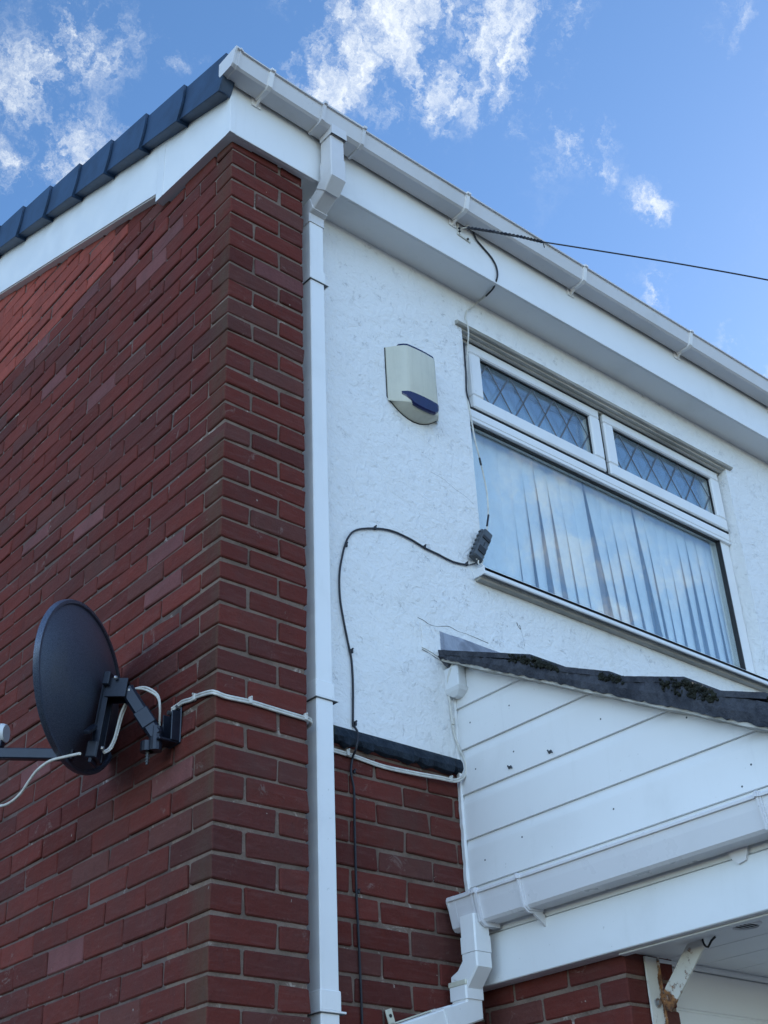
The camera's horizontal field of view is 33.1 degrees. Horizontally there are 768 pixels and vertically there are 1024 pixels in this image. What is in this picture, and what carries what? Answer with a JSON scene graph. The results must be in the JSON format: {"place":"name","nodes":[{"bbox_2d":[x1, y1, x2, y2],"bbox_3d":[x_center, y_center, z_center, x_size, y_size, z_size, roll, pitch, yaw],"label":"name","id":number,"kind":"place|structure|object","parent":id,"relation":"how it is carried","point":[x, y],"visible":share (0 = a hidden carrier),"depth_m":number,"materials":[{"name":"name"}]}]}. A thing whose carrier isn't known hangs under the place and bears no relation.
{"place":"outdoors","nodes":[
{"label":"outdoors","id":0,"kind":"place"},
{"bbox_2d":[0,0,767,377],"label":"sky","id":1,"kind":"structure","parent":0,"point":[629,127],"materials":[{"name":"blue"}]},
{"label":"ground","id":2,"kind":"structure","parent":0,"visible":0},
{"bbox_2d":[0,53,767,1023],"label":"house","id":3,"kind":"structure","parent":2,"relation":"on","point":[152,467],"depth_m":4.63,"materials":[{"name":"red brick"}]},
{"bbox_2d":[0,599,181,806],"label":"satellite dish","id":4,"kind":"object","parent":3,"relation":"attached to","point":[83,690],"visible":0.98,"depth_m":3.75,"materials":[{"name":"black metal"}]},
{"bbox_2d":[171,664,466,782],"bbox_3d":[-0.097,0.562,4.179,1.224,0.492,0.225,22,-39,-34],"label":"coaxial cable","id":5,"kind":"object","parent":3,"relation":"attached to","point":[304,717],"visible":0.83,"depth_m":4.06,"materials":[{"name":"white plastic"}]},
{"bbox_2d":[300,132,346,1023],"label":"downpipe","id":6,"kind":"object","parent":3,"relation":"attached to","point":[323,984],"visible":0.79,"depth_m":4.11,"materials":[{"name":"white plastic"}]},
{"bbox_2d":[338,525,475,1023],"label":"telephone cable","id":7,"kind":"object","parent":3,"relation":"attached to","point":[354,725],"visible":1,"depth_m":4.10,"materials":[{"name":"black plastic"}]},
{"bbox_2d":[384,343,438,424],"bbox_3d":[0.132,-0.498,5.083,0.266,0.316,0.076,22,-39,-34],"label":"alarm box","id":8,"kind":"object","parent":3,"relation":"attached to","point":[411,386],"visible":1,"depth_m":5.04,"materials":[{"name":"beige plastic"}]},
{"bbox_2d":[385,913,491,1023],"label":"porch downpipe","id":9,"kind":"object","parent":3,"relation":"attached to","point":[468,981],"visible":0.99,"depth_m":3.87,"materials":[{"name":"white plastic"}]},
{"bbox_2d":[456,221,470,242],"bbox_3d":[0.352,-1.220,5.578,0.074,0.098,0.033,22,-39,-34],"label":"wire anchor","id":10,"kind":"object","parent":3,"relation":"attached to","point":[460,235],"visible":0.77,"depth_m":5.57,"materials":[{"name":"white metal"}]},
{"bbox_2d":[468,529,491,564],"bbox_3d":[0.369,0.135,4.922,0.120,0.176,0.046,22,-39,-34],"label":"joint box","id":11,"kind":"object","parent":3,"relation":"attached to","point":[479,548],"visible":1,"depth_m":4.90,"materials":[{"name":"grey plastic"}]},
{"bbox_2d":[463,231,497,529],"bbox_3d":[0.423,-0.554,5.344,0.156,1.445,0.166,22,-39,-34],"label":"drop cable","id":12,"kind":"object","parent":3,"relation":"attached to","point":[466,355],"visible":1,"depth_m":5.41,"materials":[{"name":"plastic"}]},
{"bbox_2d":[219,45,767,411],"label":"roof gutter","id":13,"kind":"object","parent":3,"relation":"attached to","point":[258,82],"visible":0.99,"depth_m":5.55,"materials":[{"name":"plastic"}]},
{"bbox_2d":[471,429,732,664],"bbox_3d":[0.987,0.207,5.765,1.785,0.900,0.051,22,-39,-34],"label":"vertical blind","id":14,"kind":"object","parent":3,"relation":"attached to","point":[512,476],"visible":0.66,"depth_m":5.73,"materials":[{"name":"fabric"}]},
{"bbox_2d":[481,376,726,660],"bbox_3d":[0.943,0.107,5.876,1.800,1.260,0.037,22,-39,-34],"label":"net curtain","id":15,"kind":"object","parent":3,"relation":"hanging from","point":[513,400],"visible":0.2,"depth_m":6.01,"materials":[{"name":"white fabric"}]},
{"bbox_2d":[455,319,767,692],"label":"window","id":16,"kind":"structure","parent":3,"relation":"in","point":[602,422],"depth_m":5.89,"materials":[{"name":"white plastic"}]},
{"bbox_2d":[466,226,767,280],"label":"overhead wire","id":17,"kind":"object","parent":3,"relation":"attached to","point":[506,234],"visible":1,"depth_m":4.89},
{"bbox_2d":[438,631,767,1023],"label":"porch","id":18,"kind":"object","parent":2,"relation":"on","point":[563,762],"visible":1,"depth_m":3.82,"materials":[{"name":"white plastic"}]},
{"bbox_2d":[446,790,767,933],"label":"porch gutter","id":19,"kind":"object","parent":18,"relation":"attached to","point":[734,830],"visible":0.91,"depth_m":3.59,"materials":[{"name":"plastic"}]},
{"bbox_2d":[643,936,715,1023],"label":"support bracket","id":20,"kind":"object","parent":18,"relation":"attached to","point":[661,999],"visible":0.98,"depth_m":3.63,"materials":[{"name":"white metal"}]}
]}

